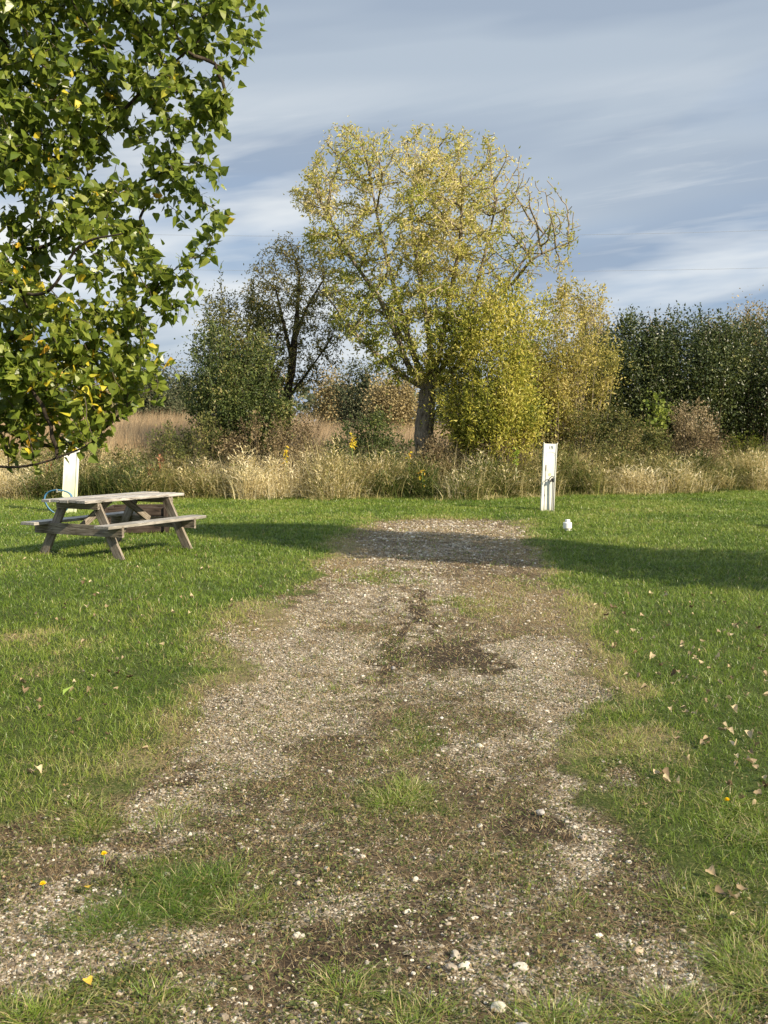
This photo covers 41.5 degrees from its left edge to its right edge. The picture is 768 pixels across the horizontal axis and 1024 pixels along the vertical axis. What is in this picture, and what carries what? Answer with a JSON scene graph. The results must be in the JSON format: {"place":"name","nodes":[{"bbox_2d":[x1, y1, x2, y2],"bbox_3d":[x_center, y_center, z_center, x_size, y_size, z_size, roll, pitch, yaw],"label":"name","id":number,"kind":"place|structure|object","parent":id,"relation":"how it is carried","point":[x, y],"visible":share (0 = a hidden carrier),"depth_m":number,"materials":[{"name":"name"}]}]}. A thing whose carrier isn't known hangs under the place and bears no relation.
{"place":"outdoors","nodes":[
{"label":"outdoors","id":0,"kind":"place"},
{"bbox_2d":[0,407,516,466],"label":"cattail field","id":1,"kind":"structure","parent":0,"point":[322,432],"depth_m":36.67,"materials":[{"name":"beige plant"}]},
{"bbox_2d":[0,442,767,1023],"bbox_3d":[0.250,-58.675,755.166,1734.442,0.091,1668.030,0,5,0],"label":"ground","id":2,"kind":"structure","parent":0,"point":[118,788],"depth_m":4.82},
{"bbox_2d":[0,384,75,422],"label":"distant tree","id":3,"kind":"object","parent":2,"relation":"on","point":[64,389],"visible":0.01,"depth_m":97.73,"materials":[{"name":"green plant"}]},
{"bbox_2d":[36,764,41,772],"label":"fallen leaf","id":4,"kind":"object","parent":2,"relation":"on","point":[39,767],"visible":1,"depth_m":4.68,"materials":[{"name":"beige plant"}]},
{"bbox_2d":[44,489,72,512],"bbox_3d":[-6.373,-0.201,19.881,0.567,0.511,0.259,0,5,0],"label":"garden hose","id":5,"kind":"object","parent":2,"relation":"on","point":[59,490],"visible":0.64,"depth_m":19.80,"materials":[{"name":"blue rubber"}]},
{"bbox_2d":[62,439,79,512],"bbox_3d":[-6.178,-0.689,19.989,0.286,1.497,0.150,4,4,0],"label":"utility pedestal","id":6,"kind":"object","parent":2,"relation":"on","point":[70,475],"visible":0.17,"depth_m":19.95,"materials":[{"name":"white paint"}]},
{"bbox_2d":[0,432,152,483],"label":"weed bush","id":7,"kind":"object","parent":2,"relation":"on","point":[119,457],"visible":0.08,"depth_m":25.55,"materials":[{"name":"green plant"}]},
{"bbox_2d":[82,975,91,984],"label":"fallen leaf","id":8,"kind":"object","parent":2,"relation":"on","point":[88,980],"visible":1,"depth_m":2.93,"materials":[{"name":"yellow plant"}]},
{"bbox_2d":[63,380,115,419],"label":"distant tree","id":9,"kind":"object","parent":2,"relation":"on","point":[99,387],"depth_m":98.87,"materials":[{"name":"green plant"}]},
{"bbox_2d":[21,491,205,560],"bbox_3d":[-3.530,0.180,13.406,1.483,0.796,1.905,2,5,28],"label":"picnic table","id":10,"kind":"object","parent":2,"relation":"on","point":[113,533],"visible":0.91,"depth_m":13.04,"materials":[{"name":"grey wood"}]},
{"bbox_2d":[95,377,169,421],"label":"distant tree","id":11,"kind":"object","parent":2,"relation":"on","point":[116,411],"visible":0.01,"depth_m":93.82,"materials":[{"name":"green plant"}]},
{"bbox_2d":[0,0,269,474],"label":"poplar tree","id":12,"kind":"object","parent":2,"relation":"on","point":[30,368],"visible":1,"depth_m":6.96,"materials":[{"name":"green plant"}]},
{"bbox_2d":[104,504,168,532],"bbox_3d":[-3.930,0.102,16.238,1.023,0.412,0.767,-1,5,-7],"label":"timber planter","id":13,"kind":"object","parent":2,"relation":"on","point":[155,509],"visible":0.3,"depth_m":15.93,"materials":[{"name":"brown wood"}]},
{"bbox_2d":[85,423,208,467],"bbox_3d":[-6.506,-1.580,28.276,3.923,1.949,3.292,0,5,0],"label":"cattail stand","id":14,"kind":"object","parent":2,"relation":"on","point":[123,441],"visible":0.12,"depth_m":27.55,"materials":[{"name":"beige plant"}]},
{"bbox_2d":[122,355,188,422],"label":"distant tree","id":15,"kind":"object","parent":2,"relation":"on","point":[168,402],"visible":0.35,"depth_m":87.10,"materials":[{"name":"green plant"}]},
{"bbox_2d":[157,454,163,478],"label":"leafy weed","id":16,"kind":"object","parent":2,"relation":"on","point":[160,463],"visible":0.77,"depth_m":24.86,"materials":[{"name":"brown plant"}]},
{"bbox_2d":[133,408,230,484],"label":"weed bush","id":17,"kind":"object","parent":2,"relation":"on","point":[189,437],"visible":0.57,"depth_m":25.40,"materials":[{"name":"green plant"}]},
{"bbox_2d":[162,350,203,422],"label":"distant tree","id":18,"kind":"object","parent":2,"relation":"on","point":[183,387],"visible":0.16,"depth_m":91.00,"materials":[{"name":"green plant"}]},
{"bbox_2d":[174,308,303,467],"bbox_3d":[-3.844,-2.940,26.844,3.434,4.794,2.964,0,5,0],"label":"green shrub","id":19,"kind":"object","parent":2,"relation":"on","point":[232,406],"visible":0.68,"depth_m":26.38,"materials":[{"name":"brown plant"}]},
{"bbox_2d":[189,270,289,453],"bbox_3d":[-4.031,-3.688,28.336,2.887,6.046,2.570,0,5,0],"label":"olive shrub","id":20,"kind":"object","parent":2,"relation":"on","point":[252,319],"visible":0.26,"depth_m":28.03,"materials":[{"name":"green plant"}]},
{"bbox_2d":[211,410,326,494],"bbox_3d":[-2.878,-1.506,25.559,2.938,2.143,1.822,0,5,0],"label":"weed bush","id":21,"kind":"object","parent":2,"relation":"on","point":[275,449],"visible":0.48,"depth_m":25.40,"materials":[{"name":"brown plant"}]},
{"bbox_2d":[242,360,299,413],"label":"distant tree","id":22,"kind":"object","parent":2,"relation":"on","point":[278,390],"visible":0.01,"depth_m":79.38,"materials":[{"name":"green plant"}]},
{"bbox_2d":[282,446,288,486],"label":"leafy weed","id":23,"kind":"object","parent":2,"relation":"on","point":[285,452],"visible":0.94,"depth_m":24.77,"materials":[{"name":"yellow plant"}]},
{"bbox_2d":[238,230,344,455],"bbox_3d":[-2.578,-4.288,29.195,3.163,7.505,2.915,3,6,37],"label":"tree","id":24,"kind":"object","parent":2,"relation":"on","point":[296,328],"visible":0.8,"depth_m":29.00,"materials":[{"name":"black plant"}]},
{"bbox_2d":[294,880,301,885],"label":"stone","id":25,"kind":"object","parent":2,"relation":"on","point":[297,882],"visible":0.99,"depth_m":3.62,"materials":[{"name":"beige stone"}]},
{"bbox_2d":[310,1001,317,1008],"bbox_3d":[-0.198,1.402,2.885,0.024,0.021,0.030,-1,5,-16],"label":"stone","id":26,"kind":"object","parent":2,"relation":"on","point":[315,1003],"visible":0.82,"depth_m":2.88,"materials":[{"name":"beige stone"}]},
{"bbox_2d":[302,431,346,477],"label":"reed clump","id":27,"kind":"object","parent":2,"relation":"on","point":[322,455],"visible":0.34,"depth_m":24.84,"materials":[{"name":"beige plant"}]},
{"bbox_2d":[294,360,358,433],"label":"distant tree","id":28,"kind":"object","parent":2,"relation":"on","point":[327,413],"visible":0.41,"depth_m":69.19,"materials":[{"name":"brown plant"}]},
{"bbox_2d":[0,379,700,440],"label":"woods","id":29,"kind":"object","parent":2,"relation":"on","point":[309,398],"visible":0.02,"depth_m":154.69,"materials":[{"name":"brown plant"}]},
{"bbox_2d":[349,433,357,476],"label":"leafy weed","id":30,"kind":"object","parent":2,"relation":"on","point":[352,442],"visible":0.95,"depth_m":24.76,"materials":[{"name":"yellow plant"}]},
{"bbox_2d":[322,347,394,430],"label":"distant tree","id":31,"kind":"object","parent":2,"relation":"on","point":[349,407],"visible":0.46,"depth_m":59.17,"materials":[{"name":"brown plant"}]},
{"bbox_2d":[321,404,414,474],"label":"weed bush","id":32,"kind":"object","parent":2,"relation":"on","point":[382,443],"visible":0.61,"depth_m":25.87,"materials":[{"name":"green plant"}]},
{"bbox_2d":[0,488,767,1023],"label":"lawn grass","id":33,"kind":"structure","parent":2,"relation":"on","point":[570,512],"depth_m":9.50,"materials":[{"name":"green plant"}]},
{"bbox_2d":[0,531,767,1023],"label":"creeping weeds","id":34,"kind":"object","parent":2,"relation":"on","point":[318,899],"visible":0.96,"depth_m":3.72,"materials":[{"name":"green plant"}]},
{"bbox_2d":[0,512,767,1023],"bbox_3d":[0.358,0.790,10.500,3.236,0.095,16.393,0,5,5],"label":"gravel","id":35,"kind":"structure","parent":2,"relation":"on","point":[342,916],"depth_m":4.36,"materials":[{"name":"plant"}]},
{"bbox_2d":[0,569,767,1023],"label":"grass tufts","id":36,"kind":"object","parent":2,"relation":"on","point":[164,905],"visible":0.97,"depth_m":3.35,"materials":[{"name":"green plant"}]},
{"bbox_2d":[0,434,767,493],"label":"standing weeds","id":37,"kind":"object","parent":2,"relation":"on","point":[405,464],"visible":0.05,"depth_m":26.30,"materials":[{"name":"beige plant"}]},
{"bbox_2d":[358,359,418,435],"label":"distant tree","id":38,"kind":"object","parent":2,"relation":"on","point":[399,409],"visible":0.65,"depth_m":54.28,"materials":[{"name":"brown plant"}]},
{"bbox_2d":[412,876,418,882],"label":"stone","id":39,"kind":"object","parent":2,"relation":"on","point":[415,878],"visible":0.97,"depth_m":3.64,"materials":[{"name":"white stone"}]},
{"bbox_2d":[418,469,424,495],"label":"leafy weed","id":40,"kind":"object","parent":2,"relation":"on","point":[420,477],"visible":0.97,"depth_m":24.11,"materials":[{"name":"orange"}]},
{"bbox_2d":[283,116,580,456],"bbox_3d":[1.307,-5.316,27.135,7.949,10.095,5.357,0,5,0],"label":"deciduous tree","id":41,"kind":"object","parent":2,"relation":"on","point":[422,244],"visible":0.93,"depth_m":26.37,"materials":[{"name":"yellow plant"}]},
{"bbox_2d":[444,963,457,973],"bbox_3d":[0.203,1.385,3.072,0.039,0.032,0.035,3,5,29],"label":"stone","id":42,"kind":"object","parent":2,"relation":"on","point":[448,966],"visible":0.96,"depth_m":3.06,"materials":[{"name":"beige stone"}]},
{"bbox_2d":[450,949,459,959],"bbox_3d":[0.221,1.376,3.152,0.028,0.025,0.038,-2,5,-19],"label":"stone","id":43,"kind":"object","parent":2,"relation":"on","point":[455,953],"visible":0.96,"depth_m":3.14,"materials":[{"name":"beige stone"}]},
{"bbox_2d":[435,360,484,430],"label":"distant tree","id":44,"kind":"object","parent":2,"relation":"on","point":[452,393],"visible":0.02,"depth_m":61.35,"materials":[{"name":"green plant"}]},
{"bbox_2d":[406,428,515,488],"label":"weed bush","id":45,"kind":"object","parent":2,"relation":"on","point":[436,449],"visible":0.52,"depth_m":26.05,"materials":[{"name":"green plant"}]},
{"bbox_2d":[458,961,469,970],"bbox_3d":[0.244,1.385,3.091,0.032,0.024,0.046,4,6,38],"label":"stone","id":46,"kind":"object","parent":2,"relation":"on","point":[466,964],"visible":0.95,"depth_m":3.08,"materials":[{"name":"white stone"}]},
{"bbox_2d":[418,276,571,476],"bbox_3d":[2.802,-3.317,26.456,3.864,5.610,3.505,1,5,17],"label":"yellow shrub","id":47,"kind":"object","parent":2,"relation":"on","point":[507,403],"visible":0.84,"depth_m":25.98,"materials":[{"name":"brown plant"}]},
{"bbox_2d":[491,1001,506,1012],"bbox_3d":[0.324,1.405,2.874,0.044,0.033,0.037,1,5,13],"label":"stone","id":48,"kind":"object","parent":2,"relation":"on","point":[496,1005],"visible":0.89,"depth_m":2.87,"materials":[{"name":"beige stone"}]},
{"bbox_2d":[512,447,519,482],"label":"leafy weed","id":49,"kind":"object","parent":2,"relation":"on","point":[516,453],"visible":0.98,"depth_m":24.97,"materials":[{"name":"green plant"}]},
{"bbox_2d":[512,962,528,971],"bbox_3d":[0.417,1.389,3.092,0.051,0.028,0.030,0,5,2],"label":"stone","id":50,"kind":"object","parent":2,"relation":"on","point":[524,966],"visible":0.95,"depth_m":3.08,"materials":[{"name":"white stone"}]},
{"bbox_2d":[536,809,544,815],"bbox_3d":[0.664,1.275,4.298,0.038,0.031,0.040,1,5,16],"label":"stone","id":51,"kind":"object","parent":2,"relation":"on","point":[540,812],"visible":0.98,"depth_m":4.28,"materials":[{"name":"white stone"}]},
{"bbox_2d":[540,443,557,510],"bbox_3d":[3.310,-0.688,20.379,0.294,1.429,0.123,2,4,0],"label":"utility pedestal","id":52,"kind":"object","parent":2,"relation":"on","point":[549,459],"visible":0.98,"depth_m":20.33,"materials":[{"name":"white paint"}]},
{"bbox_2d":[548,476,553,510],"bbox_3d":[3.336,-0.345,20.280,0.144,0.760,0.050,-1,5,-18],"label":"yard hydrant","id":53,"kind":"object","parent":2,"relation":"on","point":[552,504],"visible":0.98,"depth_m":20.27,"materials":[{"name":"grey metal"}]},
{"bbox_2d":[500,257,633,461],"bbox_3d":[4.917,-3.912,28.464,4.216,6.475,3.172,0,5,0],"label":"pale yellow shrub","id":54,"kind":"object","parent":2,"relation":"on","point":[563,383],"visible":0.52,"depth_m":27.96,"materials":[{"name":"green plant"}]},
{"bbox_2d":[563,519,571,530],"bbox_3d":[2.958,0.225,16.342,0.139,0.210,0.140,0,5,0],"label":"sewer cleanout","id":55,"kind":"object","parent":2,"relation":"on","point":[567,524],"visible":0.95,"depth_m":16.30,"materials":[{"name":"white plastic"}]},
{"bbox_2d":[509,401,645,481],"bbox_3d":[5.000,-1.833,27.948,4.366,2.465,2.353,0,5,0],"label":"weed bush","id":56,"kind":"object","parent":2,"relation":"on","point":[592,428],"visible":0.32,"depth_m":27.61,"materials":[{"name":"green plant"}]},
{"bbox_2d":[579,834,586,840],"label":"stone","id":57,"kind":"object","parent":2,"relation":"on","point":[583,837],"visible":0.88,"depth_m":4.06,"materials":[{"name":"beige stone"}]},
{"bbox_2d":[557,281,619,452],"bbox_3d":[7.806,-4.976,37.688,2.835,7.139,2.368,0,5,0],"label":"distant tree","id":58,"kind":"object","parent":2,"relation":"on","point":[592,316],"visible":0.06,"depth_m":37.40,"materials":[{"name":"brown plant"}]},
{"bbox_2d":[631,946,643,954],"bbox_3d":[0.795,1.378,3.179,0.039,0.027,0.028,-1,5,-14],"label":"stone","id":59,"kind":"object","parent":2,"relation":"on","point":[635,948],"visible":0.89,"depth_m":3.17,"materials":[{"name":"beige stone"}]},
{"bbox_2d":[571,303,708,455],"bbox_3d":[7.635,-3.603,30.819,4.568,5.482,3.817,0,5,0],"label":"hedge shrub","id":60,"kind":"object","parent":2,"relation":"on","point":[629,398],"visible":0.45,"depth_m":30.16,"materials":[{"name":"green plant"}]},
{"bbox_2d":[614,415,676,469],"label":"weed bush","id":61,"kind":"object","parent":2,"relation":"on","point":[649,435],"visible":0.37,"depth_m":28.20,"materials":[{"name":"green plant"}]},
{"bbox_2d":[635,387,676,459],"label":"shrub","id":62,"kind":"object","parent":2,"relation":"on","point":[661,420],"visible":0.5,"depth_m":28.96,"materials":[{"name":"plant"}]},
{"bbox_2d":[632,303,684,389],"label":"distant tree","id":63,"kind":"object","parent":2,"relation":"on","point":[653,323],"visible":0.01,"depth_m":41.30,"materials":[{"name":"green plant"}]},
{"bbox_2d":[658,767,668,776],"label":"fallen leaf","id":64,"kind":"object","parent":2,"relation":"on","point":[665,770],"visible":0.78,"depth_m":4.70,"materials":[{"name":"beige plant"}]},
{"bbox_2d":[663,773,670,781],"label":"fallen leaf","id":65,"kind":"object","parent":2,"relation":"on","point":[665,777],"visible":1,"depth_m":4.60,"materials":[{"name":"beige plant"}]},
{"bbox_2d":[673,776,679,783],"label":"fallen leaf","id":66,"kind":"object","parent":2,"relation":"on","point":[677,781],"visible":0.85,"depth_m":4.55,"materials":[{"name":"beige plant"}]},
{"bbox_2d":[624,300,761,457],"bbox_3d":[9.479,-3.669,31.045,4.264,5.580,3.998,0,5,0],"label":"hedge shrub","id":67,"kind":"object","parent":2,"relation":"on","point":[714,391],"visible":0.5,"depth_m":30.35,"materials":[{"name":"green plant"}]},
{"bbox_2d":[659,397,730,469],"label":"weed bush","id":68,"kind":"object","parent":2,"relation":"on","point":[685,427],"visible":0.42,"depth_m":28.63,"materials":[{"name":"brown plant"}]},
{"bbox_2d":[703,865,715,875],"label":"fallen leaf","id":69,"kind":"object","parent":2,"relation":"on","point":[711,870],"visible":1,"depth_m":3.65,"materials":[{"name":"beige plant"}]},
{"bbox_2d":[691,308,743,336],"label":"distant tree","id":70,"kind":"object","parent":2,"relation":"on","point":[711,325],"visible":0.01,"depth_m":43.43,"materials":[{"name":"green plant"}]},
{"bbox_2d":[710,885,725,894],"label":"fallen leaf","id":71,"kind":"object","parent":2,"relation":"on","point":[718,889],"visible":1,"depth_m":3.49,"materials":[{"name":"beige plant"}]},
{"bbox_2d":[680,309,767,456],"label":"hedge shrub","id":72,"kind":"object","parent":2,"relation":"on","point":[759,413],"visible":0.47,"depth_m":30.75,"materials":[{"name":"green plant"}]},
{"bbox_2d":[727,889,739,898],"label":"fallen leaf","id":73,"kind":"object","parent":2,"relation":"on","point":[736,896],"visible":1,"depth_m":3.45,"materials":[{"name":"brown plant"}]},
{"bbox_2d":[730,704,737,712],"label":"fallen leaf","id":74,"kind":"object","parent":2,"relation":"on","point":[735,707],"visible":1,"depth_m":5.71,"materials":[{"name":"beige plant"}]},
{"bbox_2d":[703,430,767,464],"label":"weed bush","id":75,"kind":"object","parent":2,"relation":"on","point":[745,447],"visible":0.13,"depth_m":30.41,"materials":[{"name":"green plant"}]},
{"bbox_2d":[737,884,747,889],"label":"fallen leaf","id":76,"kind":"object","parent":2,"relation":"on","point":[740,887],"visible":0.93,"depth_m":3.50,"materials":[{"name":"beige plant"}]},
{"bbox_2d":[720,285,767,449],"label":"distant tree","id":77,"kind":"object","parent":2,"relation":"on","point":[751,317],"visible":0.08,"depth_m":44.32,"materials":[{"name":"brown plant"}]},
{"bbox_2d":[745,729,753,738],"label":"fallen leaf","id":78,"kind":"object","parent":2,"relation":"on","point":[749,733],"visible":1,"depth_m":5.24,"materials":[{"name":"beige plant"}]},
{"bbox_2d":[747,758,756,763],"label":"fallen leaf","id":79,"kind":"object","parent":2,"relation":"on","point":[751,760],"visible":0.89,"depth_m":4.82,"materials":[{"name":"beige plant"}]},
{"bbox_2d":[753,789,762,793],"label":"fallen leaf","id":80,"kind":"object","parent":2,"relation":"on","point":[757,792],"visible":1,"depth_m":4.40,"materials":[{"name":"beige plant"}]},
{"bbox_2d":[0,436,767,501],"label":"tall dry grass","id":81,"kind":"structure","parent":0,"point":[337,480],"depth_m":24.65,"materials":[{"name":"beige plant"}]},
{"bbox_2d":[0,0,767,422],"label":"sky","id":82,"kind":"structure","parent":0,"point":[647,116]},
{"bbox_2d":[367,441,407,484],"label":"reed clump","id":83,"kind":"object","parent":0,"point":[384,462],"visible":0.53,"depth_m":24.96,"materials":[{"name":"plant"}]},
{"bbox_2d":[106,306,743,313],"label":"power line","id":84,"kind":"object","parent":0,"point":[551,313],"visible":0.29,"depth_m":79.00,"materials":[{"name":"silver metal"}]},
{"bbox_2d":[221,230,767,236],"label":"power line","id":85,"kind":"object","parent":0,"point":[594,234],"visible":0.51,"depth_m":78.53,"materials":[{"name":"black metal"}]}
]}

